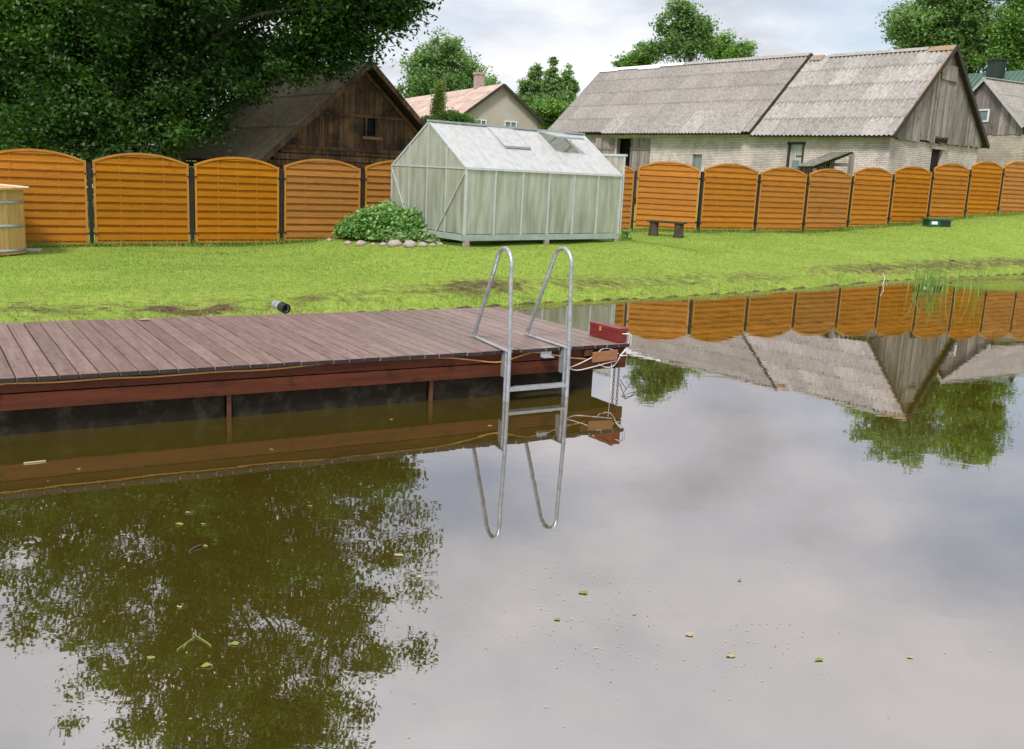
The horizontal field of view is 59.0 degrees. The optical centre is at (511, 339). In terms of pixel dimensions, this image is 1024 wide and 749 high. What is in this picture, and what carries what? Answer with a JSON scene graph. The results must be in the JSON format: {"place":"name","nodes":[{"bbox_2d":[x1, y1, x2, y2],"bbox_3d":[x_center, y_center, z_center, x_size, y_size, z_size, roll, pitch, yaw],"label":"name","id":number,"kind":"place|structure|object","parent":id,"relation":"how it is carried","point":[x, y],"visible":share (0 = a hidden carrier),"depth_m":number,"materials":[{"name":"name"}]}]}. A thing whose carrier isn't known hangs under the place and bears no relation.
{"place":"outdoors","nodes":[
{"label":"outdoors","id":0,"kind":"place"},
{"bbox_2d":[0,274,1023,748],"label":"water","id":1,"kind":"structure","parent":0,"point":[728,464],"depth_m":5.05,"materials":[{"name":"grey liquid"}]},
{"bbox_2d":[24,460,45,463],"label":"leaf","id":2,"kind":"object","parent":1,"relation":"on","point":[35,461],"visible":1,"depth_m":6.14,"materials":[{"name":"beige plant"}]},
{"bbox_2d":[177,630,211,649],"bbox_3d":[-1.415,1.326,3.968,0.131,0.006,0.171,-7,14,-41],"label":"green twig","id":3,"kind":"object","parent":1,"relation":"on","point":[184,645],"visible":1,"depth_m":3.97,"materials":[{"name":"green plant"}]},
{"bbox_2d":[201,662,212,666],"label":"floating leaf","id":4,"kind":"object","parent":1,"relation":"on","point":[206,664],"visible":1,"depth_m":3.79,"materials":[{"name":"green plant"}]},
{"bbox_2d":[0,307,629,435],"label":"floating dock","id":5,"kind":"object","parent":1,"relation":"on","point":[378,368],"visible":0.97,"depth_m":7.93,"materials":[{"name":"brown wood"}]},
{"bbox_2d":[0,352,588,384],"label":"mooring rope","id":6,"kind":"object","parent":5,"relation":"attached to","point":[235,371],"visible":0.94,"depth_m":7.17,"materials":[{"name":"fabric"}]},
{"bbox_2d":[26,311,585,366],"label":"deck litter","id":7,"kind":"object","parent":5,"relation":"attached to","point":[244,356],"visible":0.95,"depth_m":8.00,"materials":[{"name":"plant"}]},
{"bbox_2d":[470,246,573,401],"bbox_3d":[0.088,0.061,8.792,0.695,1.970,0.879,-2,12,-26],"label":"swim ladder","id":8,"kind":"object","parent":5,"relation":"attached to","point":[564,362],"visible":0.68,"depth_m":8.54,"materials":[{"name":"metal"}]},
{"bbox_2d":[584,350,592,355],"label":"wood block","id":9,"kind":"structure","parent":5,"relation":"attached to","point":[587,352],"depth_m":8.86,"materials":[{"name":"brown wood"}]},
{"bbox_2d":[570,333,631,389],"bbox_3d":[0.853,0.254,8.932,0.757,0.613,0.078,-3,12,-29],"label":"white rope","id":10,"kind":"object","parent":5,"relation":"hanging from","point":[625,349],"visible":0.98,"depth_m":8.97,"materials":[{"name":"white fabric"}]},
{"bbox_2d":[592,350,617,361],"bbox_3d":[0.914,0.163,8.912,0.290,0.113,0.022,-3,12,-28],"label":"rope board","id":11,"kind":"object","parent":5,"relation":"hanging from","point":[601,356],"visible":1,"depth_m":8.90,"materials":[{"name":"brown wood"}]},
{"bbox_2d":[589,321,627,342],"bbox_3d":[0.980,-0.078,9.235,0.139,0.142,0.463,-5,13,-35],"label":"wooden box","id":12,"kind":"object","parent":5,"relation":"on","point":[607,331],"visible":1,"depth_m":9.16,"materials":[{"name":"red paint"}]},
{"bbox_2d":[612,368,615,386],"bbox_3d":[1.028,0.424,9.155,0.022,0.355,0.023,6,11,18],"label":"chain","id":13,"kind":"object","parent":5,"relation":"hanging from","point":[614,377],"visible":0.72,"depth_m":9.14,"materials":[{"name":"grey metal"}]},
{"bbox_2d":[617,366,619,386],"bbox_3d":[1.065,0.434,9.108,0.022,0.355,0.023,6,11,18],"label":"chain","id":14,"kind":"object","parent":5,"relation":"hanging from","point":[618,376],"visible":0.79,"depth_m":9.09,"materials":[{"name":"grey metal"}]},
{"bbox_2d":[22,483,990,736],"bbox_3d":[0.737,1.136,5.556,7.129,0.001,4.125,0,11,-13],"label":"floating debris","id":15,"kind":"object","parent":1,"relation":"on","point":[517,636],"visible":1,"depth_m":4.23,"materials":[{"name":"green plant"}]},
{"bbox_2d":[620,380,645,395],"bbox_3d":[1.225,0.468,9.089,0.270,0.077,0.640,4,11,4],"label":"bare twig","id":16,"kind":"object","parent":1,"relation":"on","point":[627,387],"visible":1,"depth_m":8.99,"materials":[{"name":"grey wood"}]},
{"bbox_2d":[908,249,957,291],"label":"reeds","id":17,"kind":"object","parent":1,"relation":"in","point":[934,280],"visible":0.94,"depth_m":19.39,"materials":[{"name":"green plant"}]},
{"bbox_2d":[955,257,992,293],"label":"reeds","id":18,"kind":"object","parent":1,"relation":"in","point":[977,281],"visible":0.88,"depth_m":19.39,"materials":[{"name":"green plant"}]},
{"bbox_2d":[0,160,1023,323],"bbox_3d":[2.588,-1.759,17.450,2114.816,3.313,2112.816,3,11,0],"label":"ground","id":19,"kind":"structure","parent":0,"point":[519,280],"depth_m":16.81,"materials":[{"name":"green plant"}]},
{"bbox_2d":[0,184,28,255],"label":"hot tub","id":20,"kind":"object","parent":19,"relation":"on","point":[12,230],"visible":0.99,"depth_m":16.53,"materials":[{"name":"brown wood"}]},
{"bbox_2d":[26,248,42,251],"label":"paving slab","id":21,"kind":"structure","parent":19,"relation":"on","point":[33,249],"depth_m":17.59,"materials":[{"name":"stone"}]},
{"bbox_2d":[0,0,195,182],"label":"broadleaf tree","id":22,"kind":"object","parent":19,"relation":"on","point":[9,96],"visible":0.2,"depth_m":24.30,"materials":[{"name":"green plant"}]},
{"bbox_2d":[0,60,243,200],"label":"leafy bush","id":23,"kind":"object","parent":19,"relation":"on","point":[33,136],"visible":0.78,"depth_m":22.29,"materials":[{"name":"green plant"}]},
{"bbox_2d":[0,0,290,197],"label":"broadleaf tree","id":24,"kind":"object","parent":19,"relation":"on","point":[255,32],"visible":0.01,"depth_m":29.19,"materials":[{"name":"green plant"}]},
{"bbox_2d":[0,0,443,228],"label":"broadleaf tree","id":25,"kind":"object","parent":19,"relation":"on","point":[331,34],"visible":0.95,"depth_m":22.59,"materials":[{"name":"green plant"}]},
{"bbox_2d":[272,300,290,313],"bbox_3d":[-2.873,-0.407,11.263,0.252,0.146,0.126,12,14,41],"label":"drain pipe","id":26,"kind":"object","parent":19,"relation":"on","point":[283,307],"visible":1,"depth_m":11.23,"materials":[{"name":"black plastic"}]},
{"bbox_2d":[185,61,424,227],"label":"plank shed","id":27,"kind":"structure","parent":19,"relation":"on","point":[362,121],"depth_m":26.44,"materials":[{"name":"brown wood"}]},
{"bbox_2d":[362,118,381,139],"bbox_3d":[-4.155,-6.242,26.771,0.655,0.659,0.170,-6,13,-38],"label":"window","id":28,"kind":"structure","parent":27,"relation":"in","point":[369,124],"depth_m":26.80,"materials":[{"name":"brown wood"}]},
{"bbox_2d":[331,214,362,239],"bbox_3d":[-3.349,-2.437,19.588,1.113,0.509,0.940,3,11,0],"label":"leafy plant","id":29,"kind":"object","parent":19,"relation":"on","point":[339,227],"visible":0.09,"depth_m":19.36,"materials":[{"name":"green plant"}]},
{"bbox_2d":[355,240,366,246],"bbox_3d":[-3.114,-1.962,18.653,0.236,0.178,0.212,3,11,0],"label":"edging stone","id":30,"kind":"object","parent":19,"relation":"on","point":[359,243],"visible":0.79,"depth_m":18.58,"materials":[{"name":"white stone"}]},
{"bbox_2d":[338,199,439,240],"bbox_3d":[-2.598,-2.574,19.263,2.301,0.916,1.959,3,11,0],"label":"leafy plant","id":31,"kind":"object","parent":19,"relation":"on","point":[378,221],"visible":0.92,"depth_m":18.86,"materials":[{"name":"green plant"}]},
{"bbox_2d":[387,239,402,246],"bbox_3d":[-2.350,-1.903,18.149,0.306,0.204,0.209,-2,12,-24],"label":"edging stone","id":32,"kind":"object","parent":19,"relation":"on","point":[394,243],"visible":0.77,"depth_m":18.07,"materials":[{"name":"white stone"}]},
{"bbox_2d":[384,232,411,242],"bbox_3d":[-2.350,-2.078,18.503,0.627,0.291,0.448,3,11,0],"label":"pale plant","id":33,"kind":"object","parent":19,"relation":"on","point":[403,238],"visible":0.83,"depth_m":18.45,"materials":[{"name":"green plant"}]},
{"bbox_2d":[403,240,416,247],"bbox_3d":[-2.023,-1.868,17.943,0.279,0.205,0.258,3,11,0],"label":"edging stone","id":34,"kind":"object","parent":19,"relation":"on","point":[409,244],"visible":0.76,"depth_m":17.85,"materials":[{"name":"white stone"}]},
{"bbox_2d":[418,242,427,246],"bbox_3d":[-1.764,-1.863,17.917,0.197,0.143,0.176,3,11,0],"label":"edging stone","id":35,"kind":"object","parent":19,"relation":"on","point":[422,244],"visible":0.84,"depth_m":17.86,"materials":[{"name":"white stone"}]},
{"bbox_2d":[415,231,440,243],"bbox_3d":[-1.737,-2.100,18.678,0.577,0.302,0.487,3,11,0],"label":"pale plant","id":36,"kind":"object","parent":19,"relation":"on","point":[428,236],"visible":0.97,"depth_m":18.59,"materials":[{"name":"green plant"}]},
{"bbox_2d":[429,78,448,119],"bbox_3d":[-2.744,-7.029,33.297,0.899,4.963,0.835,3,11,0],"label":"thuja","id":37,"kind":"object","parent":19,"relation":"on","point":[438,99],"visible":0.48,"depth_m":32.84,"materials":[{"name":"green plant"}]},
{"bbox_2d":[391,26,498,98],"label":"broadleaf tree","id":38,"kind":"object","parent":19,"relation":"on","point":[429,65],"visible":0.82,"depth_m":74.17,"materials":[{"name":"green plant"}]},
{"bbox_2d":[430,218,461,241],"bbox_3d":[-1.446,-2.340,19.275,0.816,0.535,0.869,3,11,0],"label":"leafy plant","id":39,"kind":"object","parent":19,"relation":"on","point":[447,227],"visible":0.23,"depth_m":19.12,"materials":[{"name":"green plant"}]},
{"bbox_2d":[419,106,479,125],"bbox_3d":[-2.332,-6.109,31.487,2.347,3.850,1.789,3,11,0],"label":"leafy bush","id":40,"kind":"object","parent":19,"relation":"on","point":[452,115],"visible":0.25,"depth_m":30.90,"materials":[{"name":"green plant"}]},
{"bbox_2d":[405,63,544,129],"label":"plaster house","id":41,"kind":"structure","parent":19,"relation":"on","point":[502,104],"depth_m":54.02,"materials":[{"name":"beige paint"}]},
{"bbox_2d":[475,119,486,123],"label":"window","id":42,"kind":"structure","parent":41,"relation":"in","point":[481,121],"depth_m":53.16,"materials":[{"name":"white glass"}]},
{"bbox_2d":[504,121,516,126],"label":"window","id":43,"kind":"structure","parent":41,"relation":"in","point":[506,123],"depth_m":53.97,"materials":[{"name":"white glass"}]},
{"bbox_2d":[485,73,501,84],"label":"broadleaf tree","id":44,"kind":"object","parent":19,"relation":"on","point":[494,80],"visible":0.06,"depth_m":80.84,"materials":[{"name":"green plant"}]},
{"bbox_2d":[407,191,593,234],"bbox_3d":[-0.085,-2.804,20.280,4.064,0.962,2.410,-6,14,-40],"label":"greenhouse crop","id":45,"kind":"object","parent":19,"relation":"on","point":[436,208],"visible":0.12,"depth_m":19.68,"materials":[{"name":"green plant"}]},
{"bbox_2d":[390,119,627,246],"bbox_3d":[-0.046,-3.432,20.151,4.517,2.528,2.765,-6,14,-40],"label":"greenhouse","id":46,"kind":"object","parent":19,"relation":"on","point":[515,183],"visible":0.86,"depth_m":19.30,"materials":[{"name":"metal"}]},
{"bbox_2d":[619,156,625,232],"bbox_3d":[2.250,-3.360,20.906,0.030,1.750,0.835,-6,14,-40],"label":"sliding door","id":47,"kind":"structure","parent":46,"relation":"in","point":[624,161],"depth_m":20.59,"materials":[{"name":"metal"}]},
{"bbox_2d":[0,149,1023,246],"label":"panel fence","id":48,"kind":"object","parent":19,"relation":"on","point":[138,197],"visible":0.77,"depth_m":21.28,"materials":[{"name":"brown wood"}]},
{"bbox_2d":[515,62,545,105],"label":"conical tree","id":49,"kind":"object","parent":19,"relation":"on","point":[532,82],"visible":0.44,"depth_m":71.00,"materials":[{"name":"green plant"}]},
{"bbox_2d":[525,94,570,129],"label":"leafy bush","id":50,"kind":"object","parent":19,"relation":"on","point":[550,112],"visible":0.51,"depth_m":59.53,"materials":[{"name":"green plant"}]},
{"bbox_2d":[534,56,573,103],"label":"conical tree","id":51,"kind":"object","parent":19,"relation":"on","point":[552,84],"visible":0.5,"depth_m":69.15,"materials":[{"name":"green plant"}]},
{"bbox_2d":[559,63,580,103],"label":"conical tree","id":52,"kind":"object","parent":19,"relation":"on","point":[570,82],"visible":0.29,"depth_m":73.11,"materials":[{"name":"green plant"}]},
{"bbox_2d":[619,230,631,239],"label":"weed","id":53,"kind":"object","parent":19,"relation":"on","point":[624,234],"visible":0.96,"depth_m":23.36,"materials":[{"name":"green plant"}]},
{"bbox_2d":[610,40,660,67],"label":"broadleaf tree","id":54,"kind":"object","parent":19,"relation":"on","point":[634,58],"visible":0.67,"depth_m":62.94,"materials":[{"name":"green plant"}]},
{"bbox_2d":[647,220,686,237],"bbox_3d":[4.138,-2.945,24.305,1.050,0.466,0.304,10,13,33],"label":"log bench","id":55,"kind":"object","parent":19,"relation":"on","point":[678,228],"visible":0.91,"depth_m":24.12,"materials":[{"name":"brown wood"}]},
{"bbox_2d":[638,0,723,64],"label":"broadleaf tree","id":56,"kind":"object","parent":19,"relation":"on","point":[693,30],"visible":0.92,"depth_m":60.69,"materials":[{"name":"green plant"}]},
{"bbox_2d":[697,28,737,59],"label":"broadleaf tree","id":57,"kind":"object","parent":19,"relation":"on","point":[726,39],"visible":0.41,"depth_m":64.64,"materials":[{"name":"green plant"}]},
{"bbox_2d":[721,38,760,58],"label":"broadleaf tree","id":58,"kind":"object","parent":19,"relation":"on","point":[747,48],"visible":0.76,"depth_m":62.86,"materials":[{"name":"green plant"}]},
{"bbox_2d":[548,45,989,209],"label":"long barn","id":59,"kind":"structure","parent":19,"relation":"on","point":[892,111],"depth_m":41.61,"materials":[{"name":"brick"}]},
{"bbox_2d":[596,138,614,161],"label":"barn door","id":60,"kind":"structure","parent":59,"relation":"in","point":[604,145],"depth_m":48.93,"materials":[{"name":"grey wood"}]},
{"bbox_2d":[629,138,650,197],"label":"barn door","id":61,"kind":"structure","parent":59,"relation":"in","point":[640,147],"depth_m":47.38,"materials":[{"name":"grey wood"}]},
{"bbox_2d":[693,154,701,169],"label":"window","id":62,"kind":"structure","parent":59,"relation":"in","point":[697,160],"depth_m":44.54,"materials":[{"name":"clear glass"}]},
{"bbox_2d":[786,142,805,170],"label":"plank door","id":63,"kind":"structure","parent":59,"relation":"in","point":[795,152],"depth_m":40.23,"materials":[{"name":"white wood"}]},
{"bbox_2d":[929,149,939,171],"bbox_3d":[18.280,-7.698,39.252,0.638,1.060,0.050,-6,14,-38],"label":"door","id":64,"kind":"structure","parent":59,"relation":"in","point":[935,152],"depth_m":39.20,"materials":[{"name":"black wood"}]},
{"bbox_2d":[936,85,954,137],"bbox_3d":[18.508,-9.745,38.720,1.137,2.166,0.020,-6,14,-38],"label":"loft door","id":65,"kind":"structure","parent":59,"relation":"in","point":[947,92],"depth_m":38.71,"materials":[{"name":"grey wood"}]},
{"bbox_2d":[795,151,854,175],"bbox_3d":[11.202,-5.529,32.825,0.481,2.511,3.129,-2,12,-24],"label":"lean to","id":66,"kind":"object","parent":19,"relation":"on","point":[828,160],"visible":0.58,"depth_m":32.42,"materials":[{"name":"grey wood"}]},
{"bbox_2d":[921,218,952,226],"bbox_3d":[14.027,-3.857,29.911,0.858,0.270,0.476,2,11,-7],"label":"utility box","id":67,"kind":"object","parent":19,"relation":"on","point":[934,222],"visible":1,"depth_m":29.71,"materials":[{"name":"green paint"}]},
{"bbox_2d":[875,0,1007,73],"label":"broadleaf tree","id":68,"kind":"object","parent":19,"relation":"on","point":[926,23],"visible":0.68,"depth_m":63.37,"materials":[{"name":"green plant"}]},
{"bbox_2d":[968,0,1023,70],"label":"broadleaf tree","id":69,"kind":"object","parent":19,"relation":"on","point":[1006,31],"visible":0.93,"depth_m":59.40,"materials":[{"name":"green plant"}]},
{"bbox_2d":[968,58,1023,88],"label":"green roof house","id":70,"kind":"structure","parent":19,"relation":"on","point":[996,67],"depth_m":55.28,"materials":[{"name":"metal"}]},
{"bbox_2d":[972,77,1023,167],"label":"brick cottage","id":71,"kind":"structure","parent":19,"relation":"on","point":[1000,103],"depth_m":43.95,"materials":[{"name":"grey brick"}]},
{"bbox_2d":[979,109,989,121],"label":"window","id":72,"kind":"structure","parent":71,"relation":"in","point":[984,113],"depth_m":44.42,"materials":[{"name":"white glass"}]},
{"bbox_2d":[61,0,1006,151],"label":"sky","id":73,"kind":"structure","parent":0,"point":[510,36],"materials":[{"name":"white"}]}
]}

